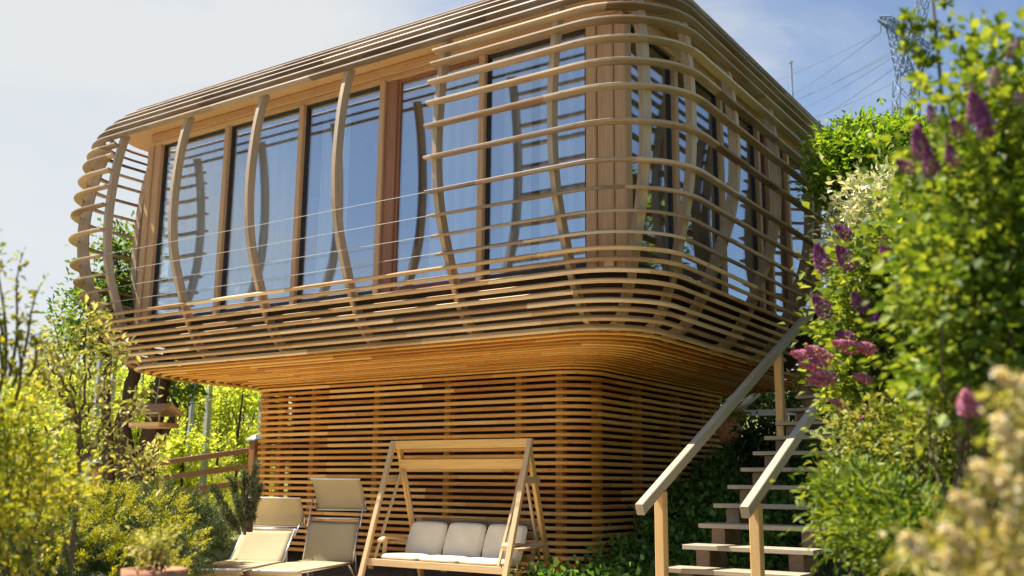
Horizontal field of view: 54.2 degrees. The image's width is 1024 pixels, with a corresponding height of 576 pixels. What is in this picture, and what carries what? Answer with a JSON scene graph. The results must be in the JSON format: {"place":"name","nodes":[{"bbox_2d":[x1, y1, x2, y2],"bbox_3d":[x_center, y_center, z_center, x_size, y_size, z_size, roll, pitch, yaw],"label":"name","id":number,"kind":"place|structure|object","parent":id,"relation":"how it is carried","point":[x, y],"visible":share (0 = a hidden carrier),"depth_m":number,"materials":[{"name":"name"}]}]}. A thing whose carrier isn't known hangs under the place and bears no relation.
{"place":"outdoors","nodes":[
{"label":"outdoors","id":0,"kind":"place"},
{"bbox_2d":[140,374,200,457],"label":"orchard tree","id":1,"kind":"object","parent":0,"point":[164,418],"visible":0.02,"depth_m":27.22,"materials":[{"name":"green plant"}]},
{"bbox_2d":[22,391,1000,575],"bbox_3d":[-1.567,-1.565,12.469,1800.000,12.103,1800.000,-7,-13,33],"label":"ground","id":2,"kind":"structure","parent":0,"point":[292,556],"depth_m":13.32,"materials":[{"name":"green plant"}]},
{"bbox_2d":[1,374,16,399],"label":"orchard tree","id":3,"kind":"object","parent":2,"relation":"on","point":[4,386],"visible":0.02,"depth_m":37.96,"materials":[{"name":"green plant"}]},
{"bbox_2d":[0,405,28,468],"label":"orchard tree","id":4,"kind":"object","parent":2,"relation":"on","point":[11,441],"visible":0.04,"depth_m":23.66,"materials":[{"name":"green plant"}]},
{"bbox_2d":[2,385,63,485],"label":"orchard tree","id":5,"kind":"object","parent":2,"relation":"on","point":[36,419],"visible":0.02,"depth_m":26.34,"materials":[{"name":"green plant"}]},
{"bbox_2d":[1,382,67,477],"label":"orchard tree","id":6,"kind":"object","parent":2,"relation":"on","point":[14,389],"visible":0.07,"depth_m":23.60,"materials":[{"name":"green plant"}]},
{"bbox_2d":[7,364,67,453],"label":"orchard tree","id":7,"kind":"object","parent":2,"relation":"on","point":[29,369],"visible":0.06,"depth_m":29.62,"materials":[{"name":"green plant"}]},
{"bbox_2d":[0,391,89,515],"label":"orchard tree","id":8,"kind":"object","parent":2,"relation":"on","point":[34,429],"visible":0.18,"depth_m":20.94,"materials":[{"name":"green plant"}]},
{"bbox_2d":[48,344,60,446],"bbox_3d":[-15.384,3.704,33.552,0.139,3.730,0.139,-7,-13,33],"label":"trellis post","id":9,"kind":"object","parent":2,"relation":"on","point":[58,365],"depth_m":33.69,"materials":[{"name":"concrete"}]},
{"bbox_2d":[50,416,61,496],"bbox_3d":[-9.664,4.093,21.026,0.116,2.775,0.116,-7,-13,33],"label":"trellis post","id":10,"kind":"object","parent":2,"relation":"on","point":[54,438],"visible":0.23,"depth_m":21.14,"materials":[{"name":"concrete"}]},
{"bbox_2d":[59,351,68,415],"bbox_3d":[-15.369,3.724,34.114,0.139,3.654,0.139,-7,-13,33],"label":"trellis post","id":11,"kind":"object","parent":2,"relation":"on","point":[64,376],"visible":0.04,"depth_m":34.23,"materials":[{"name":"concrete"}]},
{"bbox_2d":[0,224,128,575],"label":"golden privet","id":12,"kind":"object","parent":2,"relation":"on","point":[50,486],"visible":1,"depth_m":4.12,"materials":[{"name":"yellow plant"}]},
{"bbox_2d":[35,431,101,490],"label":"orchard tree","id":13,"kind":"object","parent":2,"relation":"on","point":[74,452],"visible":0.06,"depth_m":24.05,"materials":[{"name":"green plant"}]},
{"bbox_2d":[40,369,100,451],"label":"orchard tree","id":14,"kind":"object","parent":2,"relation":"on","point":[57,396],"visible":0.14,"depth_m":29.60,"materials":[{"name":"green plant"}]},
{"bbox_2d":[50,375,94,430],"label":"orchard tree","id":15,"kind":"object","parent":2,"relation":"on","point":[76,397],"depth_m":34.28,"materials":[{"name":"green plant"}]},
{"bbox_2d":[56,376,99,443],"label":"orchard tree","id":16,"kind":"object","parent":2,"relation":"on","point":[80,403],"visible":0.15,"depth_m":27.39,"materials":[{"name":"green plant"}]},
{"bbox_2d":[42,407,114,498],"bbox_3d":[-9.294,3.926,21.434,1.970,2.728,1.763,0,-11,2],"label":"orchard tree","id":17,"kind":"object","parent":2,"relation":"on","point":[72,448],"visible":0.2,"depth_m":21.38,"materials":[{"name":"green plant"}]},
{"bbox_2d":[64,358,92,421],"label":"orchard tree","id":18,"kind":"object","parent":2,"relation":"on","point":[81,364],"visible":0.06,"depth_m":39.25,"materials":[{"name":"green plant"}]},
{"bbox_2d":[86,357,103,491],"bbox_3d":[-9.572,3.434,22.857,0.116,3.937,0.116,-7,-13,33],"label":"trellis post","id":19,"kind":"object","parent":2,"relation":"on","point":[98,366],"depth_m":22.97,"materials":[{"name":"concrete"}]},
{"bbox_2d":[74,343,123,421],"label":"orchard tree","id":20,"kind":"object","parent":2,"relation":"on","point":[96,365],"visible":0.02,"depth_m":34.71,"materials":[{"name":"green plant"}]},
{"bbox_2d":[17,286,181,575],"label":"variegated shrub","id":21,"kind":"object","parent":2,"relation":"on","point":[76,417],"visible":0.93,"depth_m":6.20,"materials":[{"name":"green plant"}]},
{"bbox_2d":[0,475,212,575],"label":"golden juniper","id":22,"kind":"object","parent":2,"relation":"on","point":[102,531],"visible":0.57,"depth_m":6.88,"materials":[{"name":"leaf"},{"name":"twig"}]},
{"bbox_2d":[110,376,115,413],"bbox_3d":[-8.923,3.632,21.989,0.116,3.380,0.115,-7,-13,33],"label":"trellis post","id":23,"kind":"object","parent":2,"relation":"on","point":[112,378],"visible":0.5,"depth_m":22.23,"materials":[{"name":"concrete"}]},
{"bbox_2d":[100,362,128,421],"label":"orchard tree","id":24,"kind":"object","parent":2,"relation":"on","point":[121,374],"visible":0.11,"depth_m":31.04,"materials":[{"name":"green plant"}]},
{"bbox_2d":[26,210,212,517],"bbox_3d":[-6.455,1.600,16.419,2.700,6.191,2.969,-7,-13,33],"label":"fruit tree","id":25,"kind":"object","parent":2,"relation":"on","point":[132,379],"visible":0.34,"depth_m":16.12,"materials":[{"name":"green plant"}]},
{"bbox_2d":[100,379,164,481],"bbox_3d":[-9.154,3.654,23.964,1.916,2.957,1.846,-4,-12,24],"label":"orchard tree","id":26,"kind":"object","parent":2,"relation":"on","point":[119,389],"visible":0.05,"depth_m":23.82,"materials":[{"name":"green plant"}]},
{"bbox_2d":[96,374,181,475],"bbox_3d":[-8.111,3.411,21.636,1.881,3.343,1.554,-5,-12,26],"label":"orchard tree","id":27,"kind":"object","parent":2,"relation":"on","point":[136,431],"visible":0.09,"depth_m":21.68,"materials":[{"name":"green plant"}]},
{"bbox_2d":[9,423,274,548],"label":"grass","id":28,"kind":"structure","parent":2,"relation":"on","point":[225,491],"depth_m":23.70,"materials":[{"name":"green plant"}]},
{"bbox_2d":[7,435,288,512],"bbox_3d":[-8.238,4.090,19.626,13.101,3.065,0.773,-2,-11,15],"label":"rail fence","id":29,"kind":"object","parent":2,"relation":"on","point":[252,450],"visible":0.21,"depth_m":19.29,"materials":[{"name":"wood"}]},
{"bbox_2d":[120,521,188,575],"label":"potted shrub","id":30,"kind":"object","parent":2,"relation":"on","point":[157,569],"visible":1,"depth_m":4.31,"materials":[{"name":"green plant"}]},
{"bbox_2d":[100,475,237,575],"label":"dark juniper","id":31,"kind":"object","parent":2,"relation":"on","point":[216,521],"visible":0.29,"depth_m":11.02,"materials":[{"name":"green plant"}]},
{"bbox_2d":[126,360,221,472],"bbox_3d":[-8.562,3.307,25.242,2.389,3.310,2.138,8,-13,-34],"label":"orchard tree","id":32,"kind":"object","parent":2,"relation":"on","point":[182,408],"visible":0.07,"depth_m":25.26,"materials":[{"name":"green plant"}]},
{"bbox_2d":[155,396,221,490],"bbox_3d":[-7.629,3.624,22.813,1.875,2.498,1.874,2,-11,-9],"label":"orchard tree","id":33,"kind":"object","parent":2,"relation":"on","point":[178,450],"visible":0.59,"depth_m":22.80,"materials":[{"name":"green plant"}]},
{"bbox_2d":[183,383,195,480],"bbox_3d":[-7.758,3.547,24.055,0.116,2.850,0.116,-7,-13,33],"label":"trellis post","id":34,"kind":"object","parent":2,"relation":"on","point":[191,414],"visible":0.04,"depth_m":24.09,"materials":[{"name":"concrete"}]},
{"bbox_2d":[176,386,211,430],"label":"orchard tree","id":35,"kind":"object","parent":2,"relation":"on","point":[194,415],"visible":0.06,"depth_m":31.53,"materials":[{"name":"green plant"}]},
{"bbox_2d":[178,384,225,449],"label":"orchard tree","id":36,"kind":"object","parent":2,"relation":"on","point":[200,425],"visible":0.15,"depth_m":27.62,"materials":[{"name":"green plant"}]},
{"bbox_2d":[199,384,212,496],"bbox_3d":[-6.959,3.521,22.713,0.116,2.852,0.116,-7,-13,33],"label":"trellis post","id":37,"kind":"object","parent":2,"relation":"on","point":[206,428],"visible":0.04,"depth_m":22.74,"materials":[{"name":"concrete"}]},
{"bbox_2d":[195,395,251,428],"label":"orchard tree","id":38,"kind":"object","parent":2,"relation":"on","point":[222,414],"visible":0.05,"depth_m":31.24,"materials":[{"name":"green plant"}]},
{"bbox_2d":[199,385,249,467],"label":"orchard tree","id":39,"kind":"object","parent":2,"relation":"on","point":[223,419],"visible":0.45,"depth_m":24.94,"materials":[{"name":"green plant"}]},
{"bbox_2d":[189,385,272,480],"bbox_3d":[-6.267,3.087,22.925,2.065,3.308,2.143,4,-11,-15],"label":"orchard tree","id":40,"kind":"object","parent":2,"relation":"on","point":[239,441],"visible":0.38,"depth_m":22.75,"materials":[{"name":"green plant"}]},
{"bbox_2d":[225,389,258,430],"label":"orchard tree","id":41,"kind":"object","parent":2,"relation":"on","point":[248,395],"visible":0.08,"depth_m":28.21,"materials":[{"name":"green plant"}]},
{"bbox_2d":[220,390,291,456],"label":"orchard tree","id":42,"kind":"object","parent":2,"relation":"on","point":[249,408],"visible":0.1,"depth_m":25.14,"materials":[{"name":"green plant"}]},
{"bbox_2d":[257,392,263,472],"bbox_3d":[-5.929,3.382,23.558,0.116,2.611,0.116,-7,-13,33],"label":"trellis post","id":43,"kind":"object","parent":2,"relation":"on","point":[259,410],"visible":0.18,"depth_m":23.58,"materials":[{"name":"concrete"}]},
{"bbox_2d":[68,0,839,575],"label":"pavilion","id":44,"kind":"structure","parent":2,"relation":"on","point":[566,236],"depth_m":12.84,"materials":[{"name":"brown wood"}]},
{"bbox_2d":[124,353,184,428],"bbox_3d":[-5.418,1.397,15.278,0.680,1.474,0.556,-5,-12,25],"label":"bird feeder","id":45,"kind":"object","parent":44,"relation":"hanging from","point":[164,410],"visible":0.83,"depth_m":15.07,"materials":[{"name":"brown wood"}]},
{"bbox_2d":[151,129,239,321],"bbox_3d":[-4.738,-0.898,15.068,1.470,2.810,0.322,-7,-13,33],"label":"window","id":46,"kind":"structure","parent":44,"relation":"in","point":[204,163],"depth_m":15.20,"materials":[{"name":"clear glass"}]},
{"bbox_2d":[220,108,299,312],"bbox_3d":[-3.452,-1.052,14.216,1.450,2.810,0.321,-7,-13,33],"label":"window","id":47,"kind":"structure","parent":44,"relation":"in","point":[275,179],"depth_m":14.35,"materials":[{"name":"clear glass"}]},
{"bbox_2d":[297,86,379,302],"bbox_3d":[-2.196,-1.202,13.383,1.400,2.810,0.321,-7,-13,33],"label":"window","id":48,"kind":"structure","parent":44,"relation":"in","point":[326,243],"depth_m":13.66,"materials":[{"name":"glass"}]},
{"bbox_2d":[392,58,478,290],"bbox_3d":[-0.843,-1.364,12.487,1.320,2.810,0.322,-7,-13,33],"label":"window","id":49,"kind":"structure","parent":44,"relation":"in","point":[460,168],"depth_m":12.53,"materials":[{"name":"glass"}]},
{"bbox_2d":[484,28,585,279],"bbox_3d":[0.356,-1.507,11.692,1.393,2.810,0.322,-7,-13,33],"label":"window","id":50,"kind":"structure","parent":44,"relation":"in","point":[571,109],"depth_m":11.81,"materials":[{"name":"glass"}]},
{"bbox_2d":[631,26,673,267],"bbox_3d":[1.588,-1.529,11.511,0.060,2.810,1.070,-7,-13,33],"label":"window","id":51,"kind":"structure","parent":44,"relation":"in","point":[667,72],"depth_m":11.92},
{"bbox_2d":[695,80,720,290],"bbox_3d":[2.309,-1.316,12.560,0.060,2.810,1.330,-7,-13,33],"label":"window","id":52,"kind":"structure","parent":44,"relation":"in","point":[713,98],"depth_m":13.12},
{"bbox_2d":[722,102,759,306],"bbox_3d":[3.091,-1.084,13.698,0.060,2.810,1.290,-7,-13,33],"label":"window","id":53,"kind":"structure","parent":44,"relation":"in","point":[750,128],"depth_m":14.24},
{"bbox_2d":[759,132,770,311],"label":"window","id":54,"kind":"structure","parent":44,"relation":"in","point":[767,286],"depth_m":14.60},
{"bbox_2d":[779,148,788,305],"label":"window","id":55,"kind":"structure","parent":44,"relation":"in","point":[783,211],"depth_m":15.23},
{"bbox_2d":[789,157,817,323],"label":"window","id":56,"kind":"structure","parent":44,"relation":"in","point":[815,317],"depth_m":16.13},
{"bbox_2d":[501,422,842,575],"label":"ground cover","id":57,"kind":"object","parent":2,"relation":"on","point":[700,496],"visible":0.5,"depth_m":11.84,"materials":[{"name":"green plant"}]},
{"bbox_2d":[708,400,753,445],"bbox_3d":[3.086,1.892,14.197,0.607,0.710,0.569,-7,-13,33],"label":"plant pot","id":58,"kind":"object","parent":57,"relation":"on","point":[724,428],"visible":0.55,"depth_m":14.05,"materials":[{"name":"ceramic"}]},
{"bbox_2d":[635,282,851,575],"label":"staircase","id":59,"kind":"structure","parent":2,"relation":"on","point":[746,512],"depth_m":9.13,"materials":[{"name":"brown wood"}]},
{"bbox_2d":[703,393,795,420],"bbox_3d":[4.141,2.264,17.722,1.952,0.795,0.658,1,-11,0],"label":"deck chair","id":60,"kind":"object","parent":2,"relation":"on","point":[750,400],"visible":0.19,"depth_m":17.48,"materials":[{"name":"white paint"}]},
{"bbox_2d":[712,410,809,495],"bbox_3d":[3.205,2.225,12.775,1.067,1.379,1.383,-7,-13,33],"label":"laurel","id":61,"kind":"object","parent":2,"relation":"on","point":[746,445],"visible":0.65,"depth_m":12.67,"materials":[{"name":"green plant"}]},
{"bbox_2d":[702,368,835,433],"bbox_3d":[5.203,2.409,22.166,5.201,2.065,2.796,0,-11,4],"label":"terrace hedge","id":62,"kind":"object","parent":2,"relation":"on","point":[791,401],"visible":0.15,"depth_m":21.76,"materials":[{"name":"green plant"}]},
{"bbox_2d":[789,61,809,433],"bbox_3d":[6.804,-1.109,23.691,0.100,9.120,0.100,-7,-13,33],"label":"pole","id":63,"kind":"object","parent":2,"relation":"on","point":[791,76],"visible":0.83,"depth_m":24.46,"materials":[{"name":"metal"}]},
{"bbox_2d":[786,366,819,406],"bbox_3d":[3.798,1.222,12.642,0.553,0.547,0.650,4,-12,-18],"label":"shrub","id":64,"kind":"object","parent":2,"relation":"on","point":[805,390],"visible":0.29,"depth_m":12.62,"materials":[{"name":"green plant"}]},
{"bbox_2d":[790,144,911,573],"bbox_3d":[3.698,0.685,9.968,1.774,4.670,2.368,-1,-11,9],"label":"dogwood","id":65,"kind":"object","parent":2,"relation":"on","point":[868,203],"visible":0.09,"depth_m":10.34,"materials":[{"name":"green plant"}]},
{"bbox_2d":[782,97,973,236],"bbox_3d":[4.659,0.239,11.963,2.806,5.209,1.866,5,-12,-20],"label":"maple tree","id":66,"kind":"object","parent":2,"relation":"on","point":[837,159],"visible":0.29,"depth_m":12.11,"materials":[{"name":"green plant"}]},
{"bbox_2d":[770,519,998,575],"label":"undergrowth","id":67,"kind":"object","parent":2,"relation":"on","point":[821,556],"depth_m":10.90,"materials":[{"name":"green plant"}]},
{"bbox_2d":[770,429,1007,575],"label":"ferny shrub","id":68,"kind":"object","parent":2,"relation":"on","point":[858,508],"visible":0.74,"depth_m":4.21,"materials":[{"name":"green plant"}]},
{"bbox_2d":[777,175,1019,575],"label":"pink lilac","id":69,"kind":"object","parent":2,"relation":"on","point":[849,342],"visible":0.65,"depth_m":5.96,"materials":[{"name":"green plant"}]},
{"bbox_2d":[800,381,1017,575],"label":"weigela","id":70,"kind":"object","parent":2,"relation":"on","point":[865,440],"visible":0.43,"depth_m":5.14,"materials":[{"name":"green plant"}]},
{"bbox_2d":[796,332,1022,575],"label":"bank hazel","id":71,"kind":"object","parent":2,"relation":"on","point":[944,474],"visible":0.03,"depth_m":5.02,"materials":[{"name":"green plant"}]},
{"bbox_2d":[837,0,1023,575],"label":"purple lilac","id":72,"kind":"object","parent":2,"relation":"on","point":[962,249],"visible":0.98,"depth_m":3.16,"materials":[{"name":"green plant"}]},
{"bbox_2d":[876,366,1023,575],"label":"cream spirea","id":73,"kind":"object","parent":2,"relation":"on","point":[995,532],"visible":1,"depth_m":1.90,"materials":[{"name":"beige plant"}]},
{"bbox_2d":[0,0,1023,419],"label":"sky","id":74,"kind":"structure","parent":0,"point":[70,70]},
{"bbox_2d":[877,0,931,116],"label":"transmission tower","id":75,"kind":"structure","parent":0,"point":[892,29],"depth_m":162.59,"materials":[{"name":"metal"}]},
{"bbox_2d":[776,32,879,80],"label":"power line","id":76,"kind":"object","parent":75,"relation":"attached to","point":[836,54],"visible":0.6,"depth_m":193.58,"materials":[{"name":"metal"}]},
{"bbox_2d":[795,33,879,93],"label":"power line","id":77,"kind":"object","parent":75,"relation":"attached to","point":[839,63],"visible":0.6,"depth_m":197.65,"materials":[{"name":"metal"}]},
{"bbox_2d":[796,53,888,99],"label":"power line","id":78,"kind":"object","parent":75,"relation":"attached to","point":[851,73],"visible":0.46,"depth_m":190.37,"materials":[{"name":"metal"}]},
{"bbox_2d":[798,55,889,98],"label":"power line","id":79,"kind":"object","parent":75,"relation":"attached to","point":[850,75],"visible":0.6,"depth_m":192.12,"materials":[{"name":"metal"}]},
{"bbox_2d":[806,56,893,107],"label":"power line","id":80,"kind":"object","parent":75,"relation":"attached to","point":[851,82],"visible":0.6,"depth_m":196.36,"materials":[{"name":"metal"}]},
{"bbox_2d":[816,81,896,116],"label":"power line","id":81,"kind":"object","parent":75,"relation":"attached to","point":[860,98],"visible":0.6,"depth_m":191.67,"materials":[{"name":"metal"}]},
{"bbox_2d":[817,66,896,118],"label":"power line","id":82,"kind":"object","parent":75,"relation":"attached to","point":[859,92],"visible":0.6,"depth_m":196.26,"materials":[{"name":"metal"}]},
{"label":"patio","id":83,"kind":"structure","parent":0,"visible":0},
{"bbox_2d":[206,455,266,534],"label":"young pine","id":84,"kind":"object","parent":83,"relation":"on","point":[244,518],"visible":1,"depth_m":9.25,"materials":[{"name":"green plant"}]},
{"bbox_2d":[190,497,305,575],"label":"sun lounger","id":85,"kind":"object","parent":83,"relation":"on","point":[254,549],"visible":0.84,"depth_m":12.27,"materials":[{"name":"fabric"}]},
{"bbox_2d":[245,478,366,575],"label":"sun lounger","id":86,"kind":"object","parent":83,"relation":"on","point":[328,545],"visible":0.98,"depth_m":12.39,"materials":[{"name":"fabric"}]},
{"bbox_2d":[358,438,550,575],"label":"swing seat","id":87,"kind":"object","parent":83,"relation":"on","point":[458,544],"visible":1,"depth_m":11.25,"materials":[{"name":"brown wood"}]}
]}

